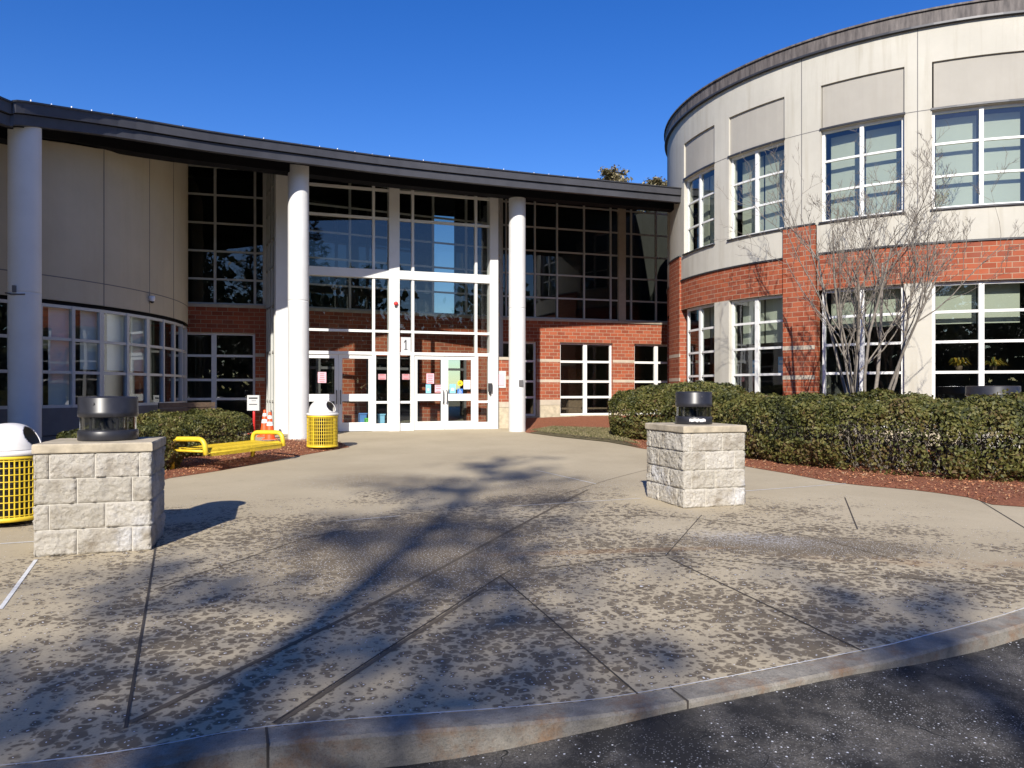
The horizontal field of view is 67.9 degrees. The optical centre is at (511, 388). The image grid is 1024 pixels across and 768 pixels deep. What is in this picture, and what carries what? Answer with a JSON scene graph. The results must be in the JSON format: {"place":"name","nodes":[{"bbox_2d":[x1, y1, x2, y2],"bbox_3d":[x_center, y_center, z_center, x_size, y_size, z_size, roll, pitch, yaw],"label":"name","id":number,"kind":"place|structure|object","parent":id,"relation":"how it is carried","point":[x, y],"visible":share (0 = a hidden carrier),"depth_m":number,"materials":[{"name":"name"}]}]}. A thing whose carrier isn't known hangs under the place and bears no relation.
{"place":"outdoors","nodes":[
{"label":"outdoors","id":0,"kind":"place"},
{"bbox_2d":[158,402,222,434],"bbox_3d":[-7.533,0.815,17.989,0.520,0.975,1.500,0,0,32],"label":"wooden bench","id":1,"kind":"object","parent":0,"point":[172,407],"visible":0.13,"depth_m":17.99,"materials":[{"name":"brown wood"}]},
{"bbox_2d":[448,390,459,406],"bbox_3d":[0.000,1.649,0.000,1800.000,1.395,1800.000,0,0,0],"label":"ground","id":2,"kind":"structure","parent":0,"point":[453,403],"depth_m":53.99,"materials":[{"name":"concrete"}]},
{"bbox_2d":[0,140,187,441],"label":"rounded wing","id":3,"kind":"structure","parent":2,"relation":"on","point":[114,241],"depth_m":16.35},
{"bbox_2d":[0,299,6,408],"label":"window","id":4,"kind":"structure","parent":3,"relation":"in","point":[1,300],"depth_m":14.17,"materials":[{"name":"metal"}]},
{"bbox_2d":[42,303,101,407],"bbox_3d":[-8.938,-0.645,15.426,0.198,2.050,1.440,0,0,20],"label":"window","id":5,"kind":"structure","parent":3,"relation":"in","point":[61,372],"depth_m":15.37,"materials":[{"name":"glass"}]},
{"bbox_2d":[102,310,147,405],"bbox_3d":[-8.555,-0.645,16.840,0.207,2.050,1.600,0,0,8],"label":"window","id":6,"kind":"structure","parent":3,"relation":"in","point":[117,342],"depth_m":16.77,"materials":[{"name":"glass"}]},
{"bbox_2d":[149,296,154,302],"bbox_3d":[-8.310,-2.055,17.544,0.135,0.170,0.130,0,0,0],"label":"security camera","id":7,"kind":"object","parent":3,"relation":"attached to","point":[151,299],"visible":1,"depth_m":17.50,"materials":[{"name":"white plastic"}]},
{"bbox_2d":[148,317,174,404],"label":"window","id":8,"kind":"structure","parent":3,"relation":"in","point":[162,347],"depth_m":18.26,"materials":[{"name":"metal"}]},
{"bbox_2d":[175,322,185,402],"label":"window","id":9,"kind":"structure","parent":3,"relation":"in","point":[182,329],"depth_m":19.74,"materials":[{"name":"metal"}]},
{"bbox_2d":[186,328,186,402],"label":"window","id":10,"kind":"structure","parent":3,"relation":"in","point":[186,328],"depth_m":21.15,"materials":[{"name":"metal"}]},
{"bbox_2d":[150,164,698,429],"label":"entrance hall","id":11,"kind":"structure","parent":2,"relation":"on","point":[596,310],"depth_m":25.71,"materials":[{"name":"red brick"}]},
{"bbox_2d":[169,332,254,420],"bbox_3d":[-9.053,-0.350,22.245,2.923,2.600,0.092,0,0,-17],"label":"window","id":12,"kind":"structure","parent":11,"relation":"in","point":[213,355],"depth_m":22.30,"materials":[{"name":"white metal"}]},
{"bbox_2d":[309,358,333,393],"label":"window","id":13,"kind":"structure","parent":11,"relation":"in","point":[317,367],"depth_m":23.40,"materials":[{"name":"grey"}]},
{"bbox_2d":[366,356,418,421],"bbox_3d":[-3.860,0.075,24.553,1.800,2.250,0.092,0,0,-28],"label":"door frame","id":14,"kind":"structure","parent":11,"relation":"in","point":[377,357],"depth_m":24.43,"materials":[{"name":"grey metal"}]},
{"bbox_2d":[440,360,465,420],"bbox_3d":[-2.003,0.075,25.533,1.000,2.250,0.080,0,0,-28],"label":"door frame","id":15,"kind":"structure","parent":11,"relation":"in","point":[463,369],"depth_m":25.70,"materials":[{"name":"grey metal"}]},
{"bbox_2d":[503,341,535,415],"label":"window","id":16,"kind":"structure","parent":11,"relation":"in","point":[534,343],"depth_m":26.74,"materials":[{"name":"white metal"}]},
{"bbox_2d":[560,342,610,414],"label":"window","id":17,"kind":"structure","parent":11,"relation":"in","point":[584,381],"depth_m":27.34,"materials":[{"name":"white metal"}]},
{"bbox_2d":[634,344,698,413],"bbox_3d":[5.945,-0.350,28.474,3.183,2.600,0.092,0,0,-18],"label":"window","id":18,"kind":"structure","parent":11,"relation":"in","point":[655,362],"depth_m":28.22,"materials":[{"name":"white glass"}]},
{"bbox_2d":[0,609,1023,767],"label":"kerb","id":19,"kind":"structure","parent":2,"relation":"on","point":[388,741],"depth_m":3.48,"materials":[{"name":"concrete"}]},
{"bbox_2d":[265,688,688,767],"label":"kerb joint","id":20,"kind":"object","parent":19,"relation":"on","point":[267,747],"visible":0.83,"depth_m":3.31,"materials":[{"name":"grey concrete"}]},
{"bbox_2d":[597,164,632,181],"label":"pine tree","id":21,"kind":"object","parent":2,"relation":"on","point":[607,174],"visible":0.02,"depth_m":57.56,"materials":[{"name":"green plant"}]},
{"bbox_2d":[640,175,666,185],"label":"pine tree","id":22,"kind":"object","parent":2,"relation":"on","point":[655,180],"visible":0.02,"depth_m":61.28,"materials":[{"name":"green plant"}]},
{"bbox_2d":[664,0,1023,445],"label":"round wing","id":23,"kind":"structure","parent":2,"relation":"on","point":[890,86],"depth_m":18.41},
{"bbox_2d":[687,166,713,251],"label":"window","id":24,"kind":"structure","parent":23,"relation":"in","point":[705,200],"depth_m":22.05,"materials":[{"name":"white glass"}]},
{"bbox_2d":[687,304,713,382],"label":"window","id":25,"kind":"structure","parent":23,"relation":"in","point":[704,328],"depth_m":21.93,"materials":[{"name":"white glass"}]},
{"bbox_2d":[732,295,782,422],"bbox_3d":[6.533,-0.725,19.906,0.390,3.310,1.752,0,0,-33],"label":"window","id":26,"kind":"structure","parent":23,"relation":"in","point":[753,323],"depth_m":19.84,"materials":[{"name":"white glass"}]},
{"bbox_2d":[732,142,783,238],"bbox_3d":[6.524,-5.125,19.900,0.370,2.210,1.752,0,0,-33],"label":"window","id":27,"kind":"structure","parent":23,"relation":"in","point":[750,221],"depth_m":19.89,"materials":[{"name":"white glass"}]},
{"bbox_2d":[822,116,903,221],"bbox_3d":[8.319,-5.125,17.991,1.795,2.210,0.372,0,0,37],"label":"window","id":28,"kind":"structure","parent":23,"relation":"in","point":[847,157],"depth_m":17.99,"materials":[{"name":"white glass"}]},
{"bbox_2d":[822,285,903,427],"bbox_3d":[8.325,-0.725,17.999,1.795,3.310,0.392,0,0,37],"label":"window","id":29,"kind":"structure","parent":23,"relation":"in","point":[849,317],"depth_m":17.92,"materials":[{"name":"white glass"}]},
{"bbox_2d":[948,357,969,370],"bbox_3d":[10.101,-0.556,17.188,0.532,0.313,0.494,0,0,0],"label":"potted plant","id":30,"kind":"object","parent":23,"relation":"on","point":[958,362],"visible":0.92,"depth_m":17.14,"materials":[{"name":"green plant"}]},
{"bbox_2d":[932,102,1023,208],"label":"window","id":31,"kind":"structure","parent":23,"relation":"in","point":[997,132],"depth_m":16.96,"materials":[{"name":"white glass"}]},
{"bbox_2d":[932,279,1023,428],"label":"window","id":32,"kind":"structure","parent":23,"relation":"in","point":[998,300],"depth_m":16.95,"materials":[{"name":"white glass"}]},
{"bbox_2d":[975,357,1008,370],"bbox_3d":[10.772,-0.557,16.962,0.791,0.315,0.677,0,0,-41],"label":"potted plant","id":33,"kind":"object","parent":23,"relation":"on","point":[994,365],"visible":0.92,"depth_m":16.91,"materials":[{"name":"green plant"}]},
{"bbox_2d":[0,0,972,389],"label":"sky","id":34,"kind":"structure","parent":0,"point":[572,88],"materials":[{"name":"blue"}]},
{"bbox_2d":[0,407,1023,766],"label":"plaza pavement","id":35,"kind":"structure","parent":0,"point":[648,615],"depth_m":5.68,"materials":[{"name":"concrete"}]},
{"bbox_2d":[0,423,40,525],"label":"litter bin","id":36,"kind":"object","parent":35,"relation":"on","point":[17,442],"visible":0.88,"depth_m":8.01,"materials":[{"name":"yellow metal"}]},
{"bbox_2d":[5,127,41,442],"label":"round column","id":37,"kind":"structure","parent":35,"relation":"on","point":[24,275],"depth_m":13.54,"materials":[{"name":"paint"}]},
{"bbox_2d":[31,437,165,556],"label":"stone pier","id":38,"kind":"structure","parent":35,"relation":"on","point":[99,497],"depth_m":6.82,"materials":[{"name":"beige stone"}]},
{"bbox_2d":[77,396,138,441],"bbox_3d":[-3.868,0.279,7.282,0.524,0.418,0.529,0,0,0],"label":"bollard lamp","id":39,"kind":"object","parent":38,"relation":"on","point":[108,408],"visible":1,"depth_m":7.09,"materials":[{"name":"black metal"}]},
{"bbox_2d":[247,395,259,434],"bbox_3d":[-7.095,0.717,20.900,0.340,1.081,0.340,0,0,0],"label":"sign stand","id":40,"kind":"object","parent":35,"relation":"on","point":[253,403],"visible":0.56,"depth_m":20.83,"materials":[{"name":"red paint"}]},
{"bbox_2d":[162,438,348,478],"bbox_3d":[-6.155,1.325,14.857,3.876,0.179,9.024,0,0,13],"label":"mulch bed","id":41,"kind":"object","parent":35,"relation":"on","point":[230,459],"visible":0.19,"depth_m":14.27,"materials":[{"name":"brown wood"}]},
{"bbox_2d":[56,419,192,469],"bbox_3d":[-6.334,0.947,12.421,1.550,0.907,2.062,0,0,37],"label":"round shrub","id":42,"kind":"object","parent":41,"relation":"on","point":[169,429],"visible":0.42,"depth_m":12.53,"materials":[{"name":"green plant"}]},
{"bbox_2d":[131,407,254,457],"bbox_3d":[-6.288,0.864,15.177,1.485,0.988,2.389,0,0,31],"label":"round shrub","id":43,"kind":"object","parent":41,"relation":"on","point":[215,424],"visible":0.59,"depth_m":14.96,"materials":[{"name":"green plant"}]},
{"bbox_2d":[169,430,285,469],"bbox_3d":[-4.990,1.110,13.510,0.784,0.650,2.149,0,0,19],"label":"yellow bench","id":44,"kind":"object","parent":41,"relation":"on","point":[253,446],"visible":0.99,"depth_m":13.25,"materials":[{"name":"yellow metal"}]},
{"bbox_2d":[306,400,338,447],"bbox_3d":[-4.141,0.781,16.600,0.690,1.085,0.690,0,0,22],"label":"litter bin","id":45,"kind":"object","parent":41,"relation":"on","point":[322,415],"visible":1,"depth_m":16.36,"materials":[{"name":"yellow metal"}]},
{"bbox_2d":[257,410,267,436],"bbox_3d":[-6.570,0.913,20.200,0.360,0.710,0.360,0,0,-11],"label":"traffic cone","id":46,"kind":"object","parent":35,"relation":"on","point":[264,422],"visible":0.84,"depth_m":20.13,"materials":[{"name":"orange plastic"}]},
{"bbox_2d":[262,412,277,439],"bbox_3d":[-6.177,0.945,19.400,0.360,0.710,0.360,0,0,-11],"label":"traffic cone","id":47,"kind":"object","parent":35,"relation":"on","point":[269,426],"visible":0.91,"depth_m":19.33,"materials":[{"name":"orange plastic"}]},
{"bbox_2d":[274,164,308,440],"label":"round column","id":48,"kind":"structure","parent":35,"relation":"on","point":[298,292],"depth_m":18.73,"materials":[{"name":"paint"}]},
{"bbox_2d":[0,96,681,211],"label":"canopy roof","id":49,"kind":"structure","parent":48,"relation":"on","point":[136,137],"depth_m":18.47,"materials":[{"name":"metal"}]},
{"bbox_2d":[358,413,367,421],"bbox_3d":[-4.430,0.968,22.522,0.253,0.509,0.320,0,0,-19],"label":"storage tub","id":50,"kind":"object","parent":35,"relation":"on","point":[361,416],"visible":0.48,"depth_m":22.38,"materials":[{"name":"blue plastic"}]},
{"bbox_2d":[376,414,385,422],"bbox_3d":[-3.916,0.982,22.649,0.245,0.480,0.320,0,0,-19],"label":"storage tub","id":51,"kind":"object","parent":35,"relation":"on","point":[380,418],"visible":0.59,"depth_m":22.53,"materials":[{"name":"blue plastic"}]},
{"bbox_2d":[266,173,508,433],"bbox_3d":[-3.232,-2.800,23.237,7.933,8.164,2.602,0,0,-28],"label":"entrance vestibule","id":52,"kind":"object","parent":35,"relation":"on","point":[393,275],"visible":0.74,"depth_m":22.21,"materials":[{"name":"white metal"}]},
{"bbox_2d":[266,173,275,429],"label":"column","id":53,"kind":"structure","parent":52,"relation":"in","point":[270,178],"depth_m":21.64,"materials":[{"name":"metal"}]},
{"bbox_2d":[318,372,325,382],"bbox_3d":[-5.411,-0.324,21.651,0.233,0.307,0.008,0,0,-19],"label":"paper notice","id":54,"kind":"object","parent":52,"relation":"attached to","point":[321,377],"visible":1,"depth_m":21.65,"materials":[{"name":"pink paper"}]},
{"bbox_2d":[309,354,337,412],"bbox_3d":[-5.424,0.119,21.606,0.958,2.207,0.141,0,0,-19],"label":"door","id":55,"kind":"structure","parent":52,"relation":"in","point":[312,397],"depth_m":21.71,"materials":[{"name":"white metal"}]},
{"bbox_2d":[338,354,371,430],"bbox_3d":[-4.512,0.119,21.925,0.958,2.207,0.141,0,0,-19],"label":"door","id":56,"kind":"structure","parent":52,"relation":"in","point":[351,426],"depth_m":21.95,"materials":[{"name":"white metal"}]},
{"bbox_2d":[378,374,385,379],"bbox_3d":[-3.795,-0.350,22.216,0.233,0.163,0.008,0,0,-19],"label":"paper notice","id":57,"kind":"object","parent":52,"relation":"attached to","point":[381,376],"visible":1,"depth_m":22.21,"materials":[{"name":"pink paper"}]},
{"bbox_2d":[401,337,410,351],"bbox_3d":[-3.132,-1.288,22.425,0.293,0.467,0.020,0,0,-19],"label":"number sign","id":58,"kind":"object","parent":52,"relation":"attached to","point":[405,344],"visible":1,"depth_m":22.42,"materials":[{"name":"white paper"}]},
{"bbox_2d":[402,374,409,379],"bbox_3d":[-3.133,-0.354,22.448,0.226,0.165,0.008,0,0,-19],"label":"paper notice","id":59,"kind":"object","parent":52,"relation":"attached to","point":[405,376],"visible":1,"depth_m":22.45,"materials":[{"name":"pink paper"}]},
{"bbox_2d":[426,384,430,392],"bbox_3d":[-2.495,0.000,22.672,0.153,0.262,0.006,0,0,-19],"label":"paper notice","id":60,"kind":"object","parent":52,"relation":"attached to","point":[428,388],"visible":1,"depth_m":22.67,"materials":[{"name":"blue paper"}]},
{"bbox_2d":[414,356,444,429],"bbox_3d":[-2.459,0.119,22.644,0.932,2.207,0.141,0,0,-19],"label":"door","id":61,"kind":"structure","parent":52,"relation":"in","point":[420,425],"depth_m":22.69,"materials":[{"name":"white metal"}]},
{"bbox_2d":[426,373,433,383],"bbox_3d":[-2.440,-0.306,22.691,0.231,0.303,0.008,0,0,-19],"label":"paper notice","id":62,"kind":"object","parent":52,"relation":"attached to","point":[429,378],"visible":1,"depth_m":22.69,"materials":[{"name":"pink paper"}]},
{"bbox_2d":[435,385,440,391],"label":"paper notice","id":63,"kind":"object","parent":52,"relation":"attached to","point":[437,388],"visible":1,"depth_m":22.77,"materials":[{"name":"paper"}]},
{"bbox_2d":[450,384,455,392],"bbox_3d":[-1.790,-0.006,22.919,0.186,0.277,0.006,0,0,-19],"label":"paper notice","id":64,"kind":"object","parent":52,"relation":"attached to","point":[452,388],"visible":1,"depth_m":22.92,"materials":[{"name":"paper"}]},
{"bbox_2d":[457,389,462,393],"bbox_3d":[-1.569,0.077,22.991,0.170,0.164,0.019,0,0,-20],"label":"access sign","id":65,"kind":"object","parent":52,"relation":"attached to","point":[459,391],"visible":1,"depth_m":22.99,"materials":[{"name":"blue paper"}]},
{"bbox_2d":[445,356,474,428],"bbox_3d":[-1.572,0.119,22.954,0.932,2.207,0.141,0,0,-19],"label":"door","id":66,"kind":"structure","parent":52,"relation":"in","point":[448,397],"depth_m":22.99,"materials":[{"name":"white metal"}]},
{"bbox_2d":[464,380,469,388],"bbox_3d":[-1.365,-0.127,23.067,0.214,0.279,0.008,0,0,-19],"label":"paper notice","id":67,"kind":"object","parent":52,"relation":"attached to","point":[466,384],"visible":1,"depth_m":23.07,"materials":[{"name":"white paper"}]},
{"bbox_2d":[488,383,491,394],"bbox_3d":[-0.660,0.010,23.110,0.103,0.360,0.100,0,0,-19],"label":"card reader","id":68,"kind":"object","parent":52,"relation":"attached to","point":[489,387],"visible":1,"depth_m":23.07,"materials":[{"name":"grey plastic"}]},
{"bbox_2d":[498,198,502,356],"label":"side window","id":69,"kind":"structure","parent":52,"relation":"in","point":[500,201],"depth_m":24.33,"materials":[{"name":"metal"}]},
{"bbox_2d":[498,371,505,387],"bbox_3d":[-0.327,-0.290,23.431,0.273,0.520,0.050,0,0,-5],"label":"paper notice","id":70,"kind":"object","parent":52,"relation":"attached to","point":[501,379],"visible":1,"depth_m":23.41,"materials":[{"name":"white paper"}]},
{"bbox_2d":[0,470,845,608],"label":"pavement sealant","id":71,"kind":"object","parent":35,"relation":"on","point":[10,594],"visible":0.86,"depth_m":6.23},
{"bbox_2d":[3,608,1023,764],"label":"kerb sealant","id":72,"kind":"object","parent":35,"relation":"on","point":[499,707],"visible":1,"depth_m":3.60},
{"bbox_2d":[509,197,525,431],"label":"round column","id":73,"kind":"structure","parent":35,"relation":"on","point":[517,314],"depth_m":21.94,"materials":[{"name":"paint"}]},
{"bbox_2d":[124,470,1022,727],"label":"pavement joint","id":74,"kind":"object","parent":35,"relation":"on","point":[135,670],"visible":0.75,"depth_m":4.69,"materials":[{"name":"grey concrete"}]},
{"bbox_2d":[645,422,746,507],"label":"stone pier","id":75,"kind":"structure","parent":35,"relation":"on","point":[693,466],"depth_m":9.29,"materials":[{"name":"beige stone"}]},
{"bbox_2d":[675,391,711,424],"bbox_3d":[2.325,0.241,9.722,0.464,0.418,0.469,0,0,-11],"label":"bollard lamp","id":76,"kind":"object","parent":75,"relation":"on","point":[690,399],"visible":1,"depth_m":9.54,"materials":[{"name":"black metal"}]},
{"bbox_2d":[525,415,1023,506],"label":"mulch bed","id":77,"kind":"object","parent":35,"relation":"on","point":[592,421],"visible":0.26,"depth_m":11.66,"materials":[{"name":"brown wood"}]},
{"bbox_2d":[530,427,638,446],"bbox_3d":[1.765,1.213,19.978,2.540,0.175,6.099,0,0,0],"label":"lawn strip","id":78,"kind":"object","parent":77,"relation":"on","point":[585,437],"visible":0.48,"depth_m":19.47,"materials":[{"name":"green plant"}]},
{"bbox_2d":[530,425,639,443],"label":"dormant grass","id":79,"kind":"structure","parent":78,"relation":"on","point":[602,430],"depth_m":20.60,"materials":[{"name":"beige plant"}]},
{"bbox_2d":[607,380,754,439],"bbox_3d":[4.125,0.549,18.686,3.722,1.523,2.464,0,0,44],"label":"round shrub","id":80,"kind":"object","parent":77,"relation":"on","point":[647,400],"visible":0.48,"depth_m":18.20,"materials":[{"name":"green plant"}]},
{"bbox_2d":[686,387,1023,481],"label":"hedge","id":81,"kind":"object","parent":77,"relation":"on","point":[969,417],"visible":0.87,"depth_m":12.32,"materials":[{"name":"green plant"}]},
{"bbox_2d":[711,121,1023,447],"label":"bare tree","id":82,"kind":"object","parent":77,"relation":"on","point":[881,283],"visible":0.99,"depth_m":15.10,"materials":[{"name":"grey plant"}]},
{"bbox_2d":[958,427,1019,457],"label":"stone pier","id":83,"kind":"structure","parent":35,"relation":"on","point":[987,435],"depth_m":13.91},
{"bbox_2d":[384,638,1023,767],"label":"road","id":84,"kind":"structure","parent":0,"point":[964,711],"depth_m":3.53,"materials":[{"name":"grey asphalt"}]},
{"bbox_2d":[778,357,782,372],"bbox_3d":[6.932,-0.615,19.555,0.024,0.420,0.180,0,0,-37],"label":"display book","id":85,"kind":"object","parent":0,"point":[780,364],"visible":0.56,"depth_m":19.56,"materials":[{"name":"blue paper"}]},
{"bbox_2d":[965,386,1020,399],"bbox_3d":[9.014,0.150,14.246,0.900,0.418,0.909,0,0,0],"label":"bollard lamp","id":86,"kind":"object","parent":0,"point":[981,390],"visible":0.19,"depth_m":13.92,"materials":[{"name":"black metal"}]}
]}

